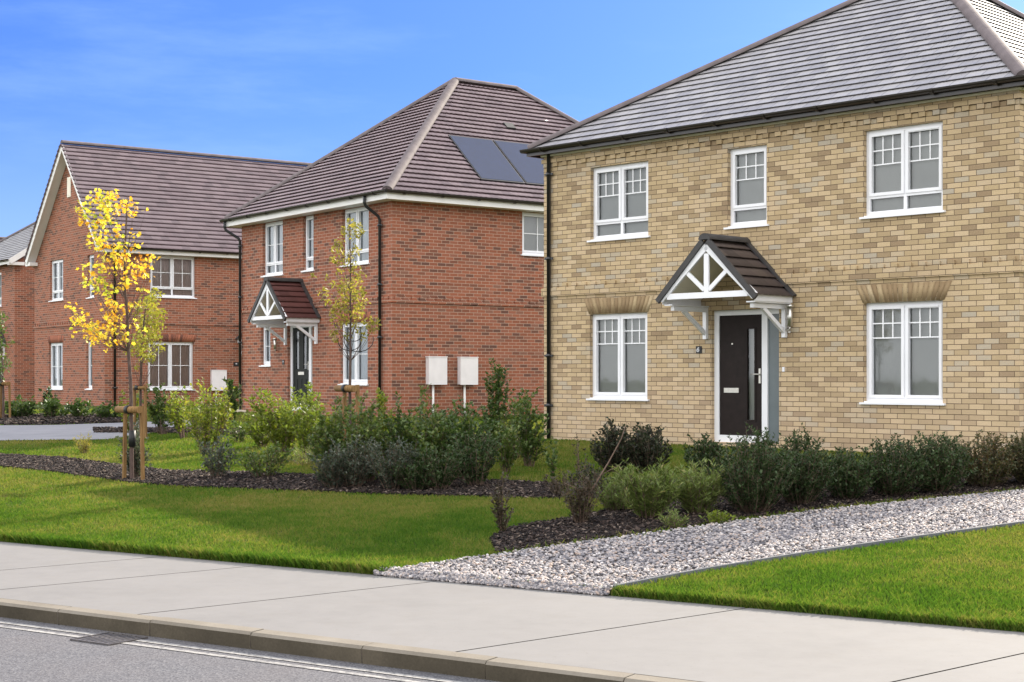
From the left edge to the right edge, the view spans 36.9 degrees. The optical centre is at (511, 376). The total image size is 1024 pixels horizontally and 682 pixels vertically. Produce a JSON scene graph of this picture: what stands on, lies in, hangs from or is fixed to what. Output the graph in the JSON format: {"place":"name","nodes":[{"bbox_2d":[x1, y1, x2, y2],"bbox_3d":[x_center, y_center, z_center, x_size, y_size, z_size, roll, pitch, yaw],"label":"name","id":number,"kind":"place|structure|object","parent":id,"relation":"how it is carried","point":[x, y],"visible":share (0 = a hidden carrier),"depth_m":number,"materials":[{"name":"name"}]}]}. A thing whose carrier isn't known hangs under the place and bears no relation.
{"place":"outdoors","nodes":[
{"label":"outdoors","id":0,"kind":"place"},
{"bbox_2d":[0,420,189,439],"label":"path","id":1,"kind":"structure","parent":0,"point":[36,432],"depth_m":31.04,"materials":[{"name":"grey concrete"}]},
{"bbox_2d":[0,617,498,681],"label":"road","id":2,"kind":"structure","parent":0,"point":[29,656],"depth_m":9.40,"materials":[{"name":"grey asphalt"}]},
{"bbox_2d":[70,632,147,645],"bbox_3d":[-2.700,1.767,10.293,0.380,0.036,0.340,0,0,33],"label":"drain grate","id":3,"kind":"object","parent":2,"relation":"on","point":[109,638],"visible":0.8,"depth_m":10.28,"materials":[{"name":"metal"}]},
{"bbox_2d":[0,621,460,681],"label":"road marking","id":4,"kind":"object","parent":2,"relation":"on","point":[346,667],"depth_m":9.61,"materials":[{"name":"paint"}]},
{"bbox_2d":[0,598,697,681],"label":"kerb","id":5,"kind":"structure","parent":2,"relation":"on","point":[485,667],"depth_m":9.62,"materials":[{"name":"concrete"}]},
{"bbox_2d":[330,397,375,437],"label":"privet shrub","id":6,"kind":"object","parent":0,"point":[353,405],"visible":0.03,"depth_m":21.85,"materials":[{"name":"green plant"}]},
{"bbox_2d":[0,541,1023,681],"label":"pavement","id":7,"kind":"structure","parent":0,"point":[750,645],"depth_m":10.36,"materials":[{"name":"concrete"}]},
{"bbox_2d":[0,401,1023,631],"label":"lawn","id":8,"kind":"structure","parent":0,"point":[195,407],"depth_m":14.49,"materials":[{"name":"plant"}]},
{"bbox_2d":[0,413,122,424],"bbox_3d":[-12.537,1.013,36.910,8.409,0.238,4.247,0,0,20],"label":"bark mulch","id":9,"kind":"object","parent":8,"relation":"on","point":[37,418],"visible":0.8,"depth_m":35.93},
{"bbox_2d":[0,381,10,417],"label":"tree stake","id":10,"kind":"object","parent":9,"relation":"on","point":[2,383],"visible":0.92,"depth_m":37.25,"materials":[{"name":"brown wood"}]},
{"bbox_2d":[0,311,14,417],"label":"young tree","id":11,"kind":"object","parent":9,"relation":"on","point":[2,365],"visible":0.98,"depth_m":37.42,"materials":[{"name":"green plant"}]},
{"bbox_2d":[5,394,37,416],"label":"border shrub","id":12,"kind":"object","parent":9,"relation":"on","point":[26,409],"visible":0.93,"depth_m":37.72,"materials":[{"name":"green plant"}]},
{"bbox_2d":[35,394,68,417],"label":"border shrub","id":13,"kind":"object","parent":9,"relation":"on","point":[52,407],"visible":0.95,"depth_m":37.40,"materials":[{"name":"green plant"}]},
{"bbox_2d":[63,397,98,416],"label":"border shrub","id":14,"kind":"object","parent":9,"relation":"on","point":[75,409],"visible":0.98,"depth_m":37.08,"materials":[{"name":"green plant"}]},
{"bbox_2d":[93,400,120,417],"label":"border shrub","id":15,"kind":"object","parent":9,"relation":"on","point":[103,411],"visible":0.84,"depth_m":36.36,"materials":[{"name":"green plant"}]},
{"bbox_2d":[72,432,95,452],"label":"grass clump","id":16,"kind":"object","parent":8,"relation":"on","point":[84,447],"visible":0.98,"depth_m":25.34,"materials":[{"name":"yellow plant"}]},
{"bbox_2d":[128,385,146,438],"bbox_3d":[-6.913,0.717,28.476,0.380,1.131,0.198,0,0,26],"label":"tree stake","id":17,"kind":"object","parent":8,"relation":"on","point":[137,387],"visible":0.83,"depth_m":28.43,"materials":[{"name":"brown wood"}]},
{"bbox_2d":[123,287,167,430],"bbox_3d":[-6.767,-0.227,28.514,0.766,2.918,1.319,0,0,0],"label":"young tree","id":18,"kind":"object","parent":8,"relation":"on","point":[156,313],"visible":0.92,"depth_m":28.48,"materials":[{"name":"yellow plant"}]},
{"bbox_2d":[136,383,178,433],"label":"laurel shrub","id":19,"kind":"object","parent":8,"relation":"on","point":[159,417],"visible":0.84,"depth_m":29.57,"materials":[{"name":"green plant"}]},
{"bbox_2d":[163,388,198,438],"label":"laurel shrub","id":20,"kind":"object","parent":8,"relation":"on","point":[177,421],"visible":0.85,"depth_m":28.11,"materials":[{"name":"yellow plant"}]},
{"bbox_2d":[172,377,238,451],"bbox_3d":[-4.941,0.626,25.033,1.043,1.266,0.905,0,0,-30],"label":"flowering shrub","id":21,"kind":"object","parent":8,"relation":"on","point":[204,414],"visible":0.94,"depth_m":24.93,"materials":[{"name":"green plant"}]},
{"bbox_2d":[222,376,242,424],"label":"shrub","id":22,"kind":"object","parent":8,"relation":"on","point":[235,393],"visible":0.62,"depth_m":32.83,"materials":[{"name":"green plant"}]},
{"bbox_2d":[223,420,250,442],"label":"shrub","id":23,"kind":"object","parent":8,"relation":"on","point":[242,432],"visible":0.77,"depth_m":26.90,"materials":[{"name":"green plant"}]},
{"bbox_2d":[237,401,276,446],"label":"privet shrub","id":24,"kind":"object","parent":8,"relation":"on","point":[261,439],"visible":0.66,"depth_m":25.78,"materials":[{"name":"green plant"}]},
{"bbox_2d":[0,453,561,498],"bbox_3d":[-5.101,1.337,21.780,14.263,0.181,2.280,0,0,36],"label":"bark mulch","id":25,"kind":"object","parent":8,"relation":"on","point":[113,471],"visible":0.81,"depth_m":20.13,"materials":[{"name":"brown wood"}]},
{"bbox_2d":[64,188,160,478],"bbox_3d":[-5.376,-0.526,20.689,1.273,4.035,0.987,0,0,0],"label":"maple tree","id":26,"kind":"object","parent":25,"relation":"on","point":[126,284],"visible":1,"depth_m":20.66,"materials":[{"name":"yellow plant"}]},
{"bbox_2d":[114,405,144,479],"bbox_3d":[-5.124,0.964,20.686,0.550,1.158,0.215,0,0,44],"label":"tree stake","id":27,"kind":"object","parent":25,"relation":"on","point":[126,410],"visible":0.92,"depth_m":20.57,"materials":[{"name":"brown wood"}]},
{"bbox_2d":[115,415,151,476],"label":"variegated shrub","id":28,"kind":"object","parent":25,"relation":"on","point":[137,470],"visible":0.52,"depth_m":21.05,"materials":[{"name":"green plant"}]},
{"bbox_2d":[193,433,238,476],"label":"shrub","id":29,"kind":"object","parent":25,"relation":"on","point":[218,463],"visible":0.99,"depth_m":20.75,"materials":[{"name":"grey plant"}]},
{"bbox_2d":[233,441,295,476],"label":"shrub","id":30,"kind":"object","parent":25,"relation":"on","point":[266,460],"visible":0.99,"depth_m":20.59,"materials":[{"name":"green plant"}]},
{"bbox_2d":[306,395,358,477],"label":"privet shrub","id":31,"kind":"object","parent":25,"relation":"on","point":[324,442],"visible":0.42,"depth_m":19.92,"materials":[{"name":"green plant"}]},
{"bbox_2d":[310,449,356,487],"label":"grey shrub","id":32,"kind":"object","parent":25,"relation":"on","point":[326,476],"visible":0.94,"depth_m":18.98,"materials":[{"name":"green plant"}]},
{"bbox_2d":[326,434,380,487],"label":"grey shrub","id":33,"kind":"object","parent":25,"relation":"on","point":[351,476],"visible":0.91,"depth_m":19.05,"materials":[{"name":"green plant"}]},
{"bbox_2d":[337,390,390,481],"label":"privet shrub","id":34,"kind":"object","parent":25,"relation":"on","point":[366,422],"visible":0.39,"depth_m":19.54,"materials":[{"name":"green plant"}]},
{"bbox_2d":[362,436,419,488],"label":"grey shrub","id":35,"kind":"object","parent":25,"relation":"on","point":[385,472],"visible":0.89,"depth_m":18.66,"materials":[{"name":"green plant"}]},
{"bbox_2d":[375,391,421,469],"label":"privet shrub","id":36,"kind":"object","parent":25,"relation":"on","point":[394,433],"visible":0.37,"depth_m":19.66,"materials":[{"name":"green plant"}]},
{"bbox_2d":[389,460,435,489],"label":"grey shrub","id":37,"kind":"object","parent":25,"relation":"on","point":[409,482],"visible":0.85,"depth_m":18.54,"materials":[{"name":"green plant"}]},
{"bbox_2d":[394,402,450,469],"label":"privet shrub","id":38,"kind":"object","parent":25,"relation":"on","point":[432,437],"visible":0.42,"depth_m":19.62,"materials":[{"name":"green plant"}]},
{"bbox_2d":[410,443,470,488],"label":"grey shrub","id":39,"kind":"object","parent":25,"relation":"on","point":[443,476],"visible":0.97,"depth_m":18.54,"materials":[{"name":"green plant"}]},
{"bbox_2d":[436,395,499,478],"bbox_3d":[-0.584,0.792,19.732,0.855,1.130,0.846,0,0,0],"label":"privet shrub","id":40,"kind":"object","parent":25,"relation":"on","point":[464,425],"visible":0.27,"depth_m":19.60,"materials":[{"name":"green plant"}]},
{"bbox_2d":[443,419,502,485],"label":"grey shrub","id":41,"kind":"object","parent":25,"relation":"on","point":[478,475],"visible":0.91,"depth_m":18.89,"materials":[{"name":"green plant"}]},
{"bbox_2d":[543,436,558,481],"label":"sapling shoot","id":42,"kind":"object","parent":25,"relation":"on","point":[552,464],"visible":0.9,"depth_m":18.92,"materials":[{"name":"green plant"}]},
{"bbox_2d":[542,473,576,496],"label":"shrub","id":43,"kind":"object","parent":25,"relation":"on","point":[556,490],"visible":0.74,"depth_m":17.65,"materials":[{"name":"green plant"}]},
{"bbox_2d":[243,386,323,452],"bbox_3d":[-3.679,0.687,24.705,1.016,1.106,1.023,0,0,28],"label":"privet shrub","id":44,"kind":"object","parent":8,"relation":"on","point":[281,434],"visible":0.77,"depth_m":24.58,"materials":[{"name":"green plant"}]},
{"bbox_2d":[283,442,318,464],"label":"shrub","id":45,"kind":"object","parent":8,"relation":"on","point":[307,460],"visible":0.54,"depth_m":22.39,"materials":[{"name":"green plant"}]},
{"bbox_2d":[275,380,338,458],"bbox_3d":[-3.057,0.658,23.500,1.029,1.225,0.957,0,0,22],"label":"privet shrub","id":46,"kind":"object","parent":8,"relation":"on","point":[308,419],"visible":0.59,"depth_m":23.40,"materials":[{"name":"green plant"}]},
{"bbox_2d":[308,218,380,428],"bbox_3d":[-2.239,-0.369,20.701,0.968,3.588,0.759,0,0,0],"label":"young tree","id":47,"kind":"object","parent":8,"relation":"on","point":[349,341],"visible":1,"depth_m":20.71,"materials":[{"name":"yellow plant"}]},
{"bbox_2d":[334,384,359,474],"bbox_3d":[-2.198,0.783,20.707,0.212,1.367,0.520,0,0,-34],"label":"tree stake","id":48,"kind":"object","parent":8,"relation":"on","point":[345,389],"visible":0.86,"depth_m":20.61,"materials":[{"name":"brown wood"}]},
{"bbox_2d":[367,387,395,436],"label":"sapling shoot","id":49,"kind":"object","parent":8,"relation":"on","point":[381,398],"visible":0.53,"depth_m":22.98,"materials":[{"name":"green plant"}]},
{"bbox_2d":[407,385,432,436],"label":"sapling shoot","id":50,"kind":"object","parent":8,"relation":"on","point":[420,399],"visible":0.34,"depth_m":24.01,"materials":[{"name":"green plant"}]},
{"bbox_2d":[416,403,461,463],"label":"privet shrub","id":51,"kind":"object","parent":8,"relation":"on","point":[444,412],"visible":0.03,"depth_m":21.87,"materials":[{"name":"green plant"}]},
{"bbox_2d":[475,358,515,450],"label":"privet shrub","id":52,"kind":"object","parent":8,"relation":"on","point":[497,385],"visible":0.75,"depth_m":23.64,"materials":[{"name":"green plant"}]},
{"bbox_2d":[492,422,521,472],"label":"privet shrub","id":53,"kind":"object","parent":8,"relation":"on","point":[508,438],"visible":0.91,"depth_m":20.50,"materials":[{"name":"green plant"}]},
{"bbox_2d":[496,392,528,458],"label":"privet shrub","id":54,"kind":"object","parent":8,"relation":"on","point":[509,423],"visible":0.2,"depth_m":22.42,"materials":[{"name":"green plant"}]},
{"bbox_2d":[505,387,552,466],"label":"privet shrub","id":55,"kind":"object","parent":8,"relation":"on","point":[529,442],"visible":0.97,"depth_m":21.17,"materials":[{"name":"green plant"}]},
{"bbox_2d":[568,460,613,495],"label":"twiggy shrub","id":56,"kind":"object","parent":8,"relation":"on","point":[584,473],"visible":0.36,"depth_m":17.55,"materials":[{"name":"green plant"}]},
{"bbox_2d":[581,417,639,471],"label":"purple shrub","id":57,"kind":"object","parent":8,"relation":"on","point":[611,441],"visible":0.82,"depth_m":20.12,"materials":[{"name":"green plant"}]},
{"bbox_2d":[622,421,673,472],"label":"purple shrub","id":58,"kind":"object","parent":8,"relation":"on","point":[651,447],"visible":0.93,"depth_m":19.87,"materials":[{"name":"green plant"}]},
{"bbox_2d":[683,431,734,476],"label":"hedge shrub","id":59,"kind":"object","parent":8,"relation":"on","point":[704,449],"visible":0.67,"depth_m":19.41,"materials":[{"name":"green plant"}]},
{"bbox_2d":[489,475,1023,552],"bbox_3d":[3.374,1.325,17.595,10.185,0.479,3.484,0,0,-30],"label":"bark mulch","id":60,"kind":"object","parent":8,"relation":"on","point":[601,527],"visible":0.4,"depth_m":15.39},
{"bbox_2d":[490,471,514,530],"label":"sapling shoot","id":61,"kind":"object","parent":60,"relation":"on","point":[501,522],"visible":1,"depth_m":14.80,"materials":[{"name":"green plant"}]},
{"bbox_2d":[554,422,626,522],"bbox_3d":[0.786,0.974,15.341,0.719,1.041,0.469,0,0,0],"label":"twiggy shrub","id":62,"kind":"object","parent":60,"relation":"on","point":[578,508],"visible":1,"depth_m":15.28,"materials":[{"name":"brown plant"}]},
{"bbox_2d":[595,473,629,510],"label":"green groundcover","id":63,"kind":"object","parent":60,"relation":"on","point":[613,501],"visible":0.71,"depth_m":16.18,"materials":[{"name":"green plant"}]},
{"bbox_2d":[607,457,685,519],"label":"shrub","id":64,"kind":"object","parent":60,"relation":"on","point":[647,496],"visible":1,"depth_m":15.43,"materials":[{"name":"green plant"}]},
{"bbox_2d":[655,508,689,527],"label":"shrub","id":65,"kind":"object","parent":60,"relation":"on","point":[672,521],"visible":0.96,"depth_m":14.74,"materials":[{"name":"green plant"}]},
{"bbox_2d":[667,456,729,514],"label":"lavender clump","id":66,"kind":"object","parent":60,"relation":"on","point":[699,496],"visible":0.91,"depth_m":15.69,"materials":[{"name":"green plant"}]},
{"bbox_2d":[699,509,735,523],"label":"shrub","id":67,"kind":"object","parent":60,"relation":"on","point":[713,516],"visible":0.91,"depth_m":14.99,"materials":[{"name":"green plant"}]},
{"bbox_2d":[697,423,801,513],"bbox_3d":[2.447,0.941,15.930,1.048,0.974,1.333,0,0,0],"label":"hedge shrub","id":68,"kind":"object","parent":60,"relation":"on","point":[757,479],"visible":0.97,"depth_m":15.64,"materials":[{"name":"green plant"}]},
{"bbox_2d":[770,422,840,505],"bbox_3d":[3.102,0.937,16.413,0.834,0.911,1.176,0,0,0],"label":"hedge shrub","id":69,"kind":"object","parent":60,"relation":"on","point":[811,480],"visible":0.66,"depth_m":16.25,"materials":[{"name":"green plant"}]},
{"bbox_2d":[823,443,881,498],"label":"hedge shrub","id":70,"kind":"object","parent":60,"relation":"on","point":[850,483],"visible":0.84,"depth_m":16.60,"materials":[{"name":"green plant"}]},
{"bbox_2d":[856,433,935,495],"bbox_3d":[4.186,0.973,17.000,0.934,0.737,1.066,0,0,0],"label":"hedge shrub","id":71,"kind":"object","parent":60,"relation":"on","point":[899,478],"visible":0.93,"depth_m":16.77,"materials":[{"name":"green plant"}]},
{"bbox_2d":[905,430,977,492],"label":"hedge shrub","id":72,"kind":"object","parent":60,"relation":"on","point":[943,460],"visible":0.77,"depth_m":16.98,"materials":[{"name":"green plant"}]},
{"bbox_2d":[953,429,1023,486],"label":"hedge shrub","id":73,"kind":"object","parent":60,"relation":"on","point":[990,471],"visible":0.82,"depth_m":17.45,"materials":[{"name":"green plant"}]},
{"bbox_2d":[997,430,1023,483],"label":"hedge shrub","id":74,"kind":"object","parent":60,"relation":"on","point":[1019,476],"visible":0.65,"depth_m":17.58,"materials":[{"name":"green plant"}]},
{"bbox_2d":[613,521,1023,590],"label":"path edging","id":75,"kind":"object","parent":8,"relation":"on","point":[825,550],"visible":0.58,"depth_m":13.05,"materials":[{"name":"grey concrete"}]},
{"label":"planting bed","id":76,"kind":"structure","parent":8,"relation":"on","visible":0},
{"bbox_2d":[93,426,485,445],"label":"bark mulch","id":77,"kind":"object","parent":76,"relation":"on","point":[108,429],"visible":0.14,"depth_m":30.75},
{"bbox_2d":[117,390,147,430],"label":"laurel shrub","id":78,"kind":"object","parent":77,"relation":"on","point":[137,405],"visible":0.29,"depth_m":30.29,"materials":[{"name":"green plant"}]},
{"bbox_2d":[0,0,1023,236],"label":"sky","id":79,"kind":"structure","parent":0,"point":[287,80],"materials":[{"name":"blue"}]},
{"bbox_2d":[373,489,1023,595],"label":"gravel path","id":80,"kind":"structure","parent":0,"point":[839,541],"depth_m":13.43,"materials":[{"name":"grey gravel"}]},
{"bbox_3d":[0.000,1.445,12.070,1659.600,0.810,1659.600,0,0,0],"label":"ground","id":81,"kind":"structure","parent":0,"visible":0},
{"bbox_2d":[0,222,34,400],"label":"red brick house","id":82,"kind":"structure","parent":81,"relation":"on","point":[16,291],"depth_m":58.29,"materials":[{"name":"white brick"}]},
{"bbox_2d":[24,140,311,405],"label":"gabled red house","id":83,"kind":"structure","parent":81,"relation":"on","point":[187,200],"depth_m":50.52,"materials":[{"name":"brick"}]},
{"bbox_2d":[47,343,62,389],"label":"window","id":84,"kind":"structure","parent":83,"relation":"in","point":[56,348],"depth_m":51.99,"materials":[{"name":"white plastic"}]},
{"bbox_2d":[48,259,62,301],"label":"window","id":85,"kind":"structure","parent":83,"relation":"in","point":[57,265],"depth_m":52.04,"materials":[{"name":"white plastic"}]},
{"bbox_2d":[85,342,92,389],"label":"window","id":86,"kind":"structure","parent":83,"relation":"in","point":[90,348],"depth_m":49.55,"materials":[{"name":"white plastic"}]},
{"bbox_2d":[147,342,195,390],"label":"window","id":87,"kind":"structure","parent":83,"relation":"in","point":[174,364],"depth_m":49.73,"materials":[{"name":"white plastic"}]},
{"bbox_2d":[150,255,196,298],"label":"window","id":88,"kind":"structure","parent":83,"relation":"in","point":[174,275],"depth_m":49.75,"materials":[{"name":"white plastic"}]},
{"bbox_2d":[219,77,578,417],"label":"red brick house","id":89,"kind":"structure","parent":81,"relation":"on","point":[438,193],"depth_m":36.66,"materials":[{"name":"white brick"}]},
{"bbox_2d":[259,328,270,366],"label":"window","id":90,"kind":"structure","parent":89,"relation":"in","point":[266,333],"depth_m":39.70,"materials":[{"name":"white plastic"}]},
{"bbox_2d":[260,221,283,277],"bbox_3d":[-6.059,-3.263,39.246,0.210,1.395,1.180,0,0,-37],"label":"window","id":91,"kind":"structure","parent":89,"relation":"in","point":[274,230],"depth_m":39.30,"materials":[{"name":"white plastic"}]},
{"bbox_2d":[290,326,311,410],"bbox_3d":[-5.178,-0.228,38.111,0.130,2.155,1.250,0,0,-37],"label":"door","id":92,"kind":"structure","parent":89,"relation":"in","point":[300,343],"depth_m":38.23,"materials":[{"name":"black plastic"}]},
{"bbox_2d":[301,215,314,271],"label":"window","id":93,"kind":"structure","parent":89,"relation":"in","point":[309,219],"depth_m":37.90,"materials":[{"name":"white plastic"}]},
{"bbox_2d":[338,322,368,385],"bbox_3d":[-3.658,-0.535,36.004,0.210,1.470,1.350,0,0,-37],"label":"window","id":94,"kind":"structure","parent":89,"relation":"in","point":[359,373],"depth_m":36.01,"materials":[{"name":"white plastic"}]},
{"bbox_2d":[340,207,369,266],"bbox_3d":[-3.614,-3.280,35.941,0.210,1.360,1.300,0,0,-37],"label":"window","id":95,"kind":"structure","parent":89,"relation":"in","point":[361,214],"depth_m":35.95,"materials":[{"name":"white plastic"}]},
{"bbox_2d":[521,212,543,256],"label":"window","id":96,"kind":"structure","parent":89,"relation":"in","point":[532,223],"depth_m":37.18,"materials":[{"name":"white plastic"}]},
{"bbox_2d":[519,0,1023,456],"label":"yellow brick house","id":97,"kind":"structure","parent":81,"relation":"on","point":[814,224],"depth_m":23.32,"materials":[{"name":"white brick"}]},
{"bbox_2d":[586,312,649,400],"bbox_3d":[1.826,-0.335,25.877,0.210,1.470,1.390,0,0,-44],"label":"window","id":98,"kind":"structure","parent":97,"relation":"in","point":[619,339],"depth_m":25.90,"materials":[{"name":"white plastic"}]},
{"bbox_2d":[587,161,650,242],"bbox_3d":[1.840,-2.938,25.861,0.210,1.275,1.390,0,0,-44],"label":"window","id":99,"kind":"structure","parent":97,"relation":"in","point":[620,191],"depth_m":25.88,"materials":[{"name":"white plastic"}]},
{"bbox_2d":[723,145,768,229],"bbox_3d":[3.703,-2.953,23.962,0.210,1.265,0.850,0,0,-44],"label":"window","id":100,"kind":"structure","parent":97,"relation":"in","point":[749,164],"depth_m":24.06,"materials":[{"name":"white plastic"}]},
{"bbox_2d":[714,309,778,443],"bbox_3d":[3.694,-0.010,24.015,0.136,2.080,1.300,0,0,-44],"label":"door","id":101,"kind":"structure","parent":97,"relation":"in","point":[746,342],"depth_m":24.07,"materials":[{"name":"black plastic"}]},
{"bbox_2d":[859,121,945,218],"bbox_3d":[5.625,-2.945,22.004,0.210,1.290,1.380,0,0,-44],"label":"window","id":102,"kind":"structure","parent":97,"relation":"in","point":[905,164],"depth_m":22.02,"materials":[{"name":"white plastic"}]},
{"bbox_2d":[859,300,945,404],"bbox_3d":[5.625,-0.338,22.004,0.210,1.475,1.380,0,0,-44],"label":"window","id":103,"kind":"structure","parent":97,"relation":"in","point":[905,339],"depth_m":22.02,"materials":[{"name":"white plastic"}]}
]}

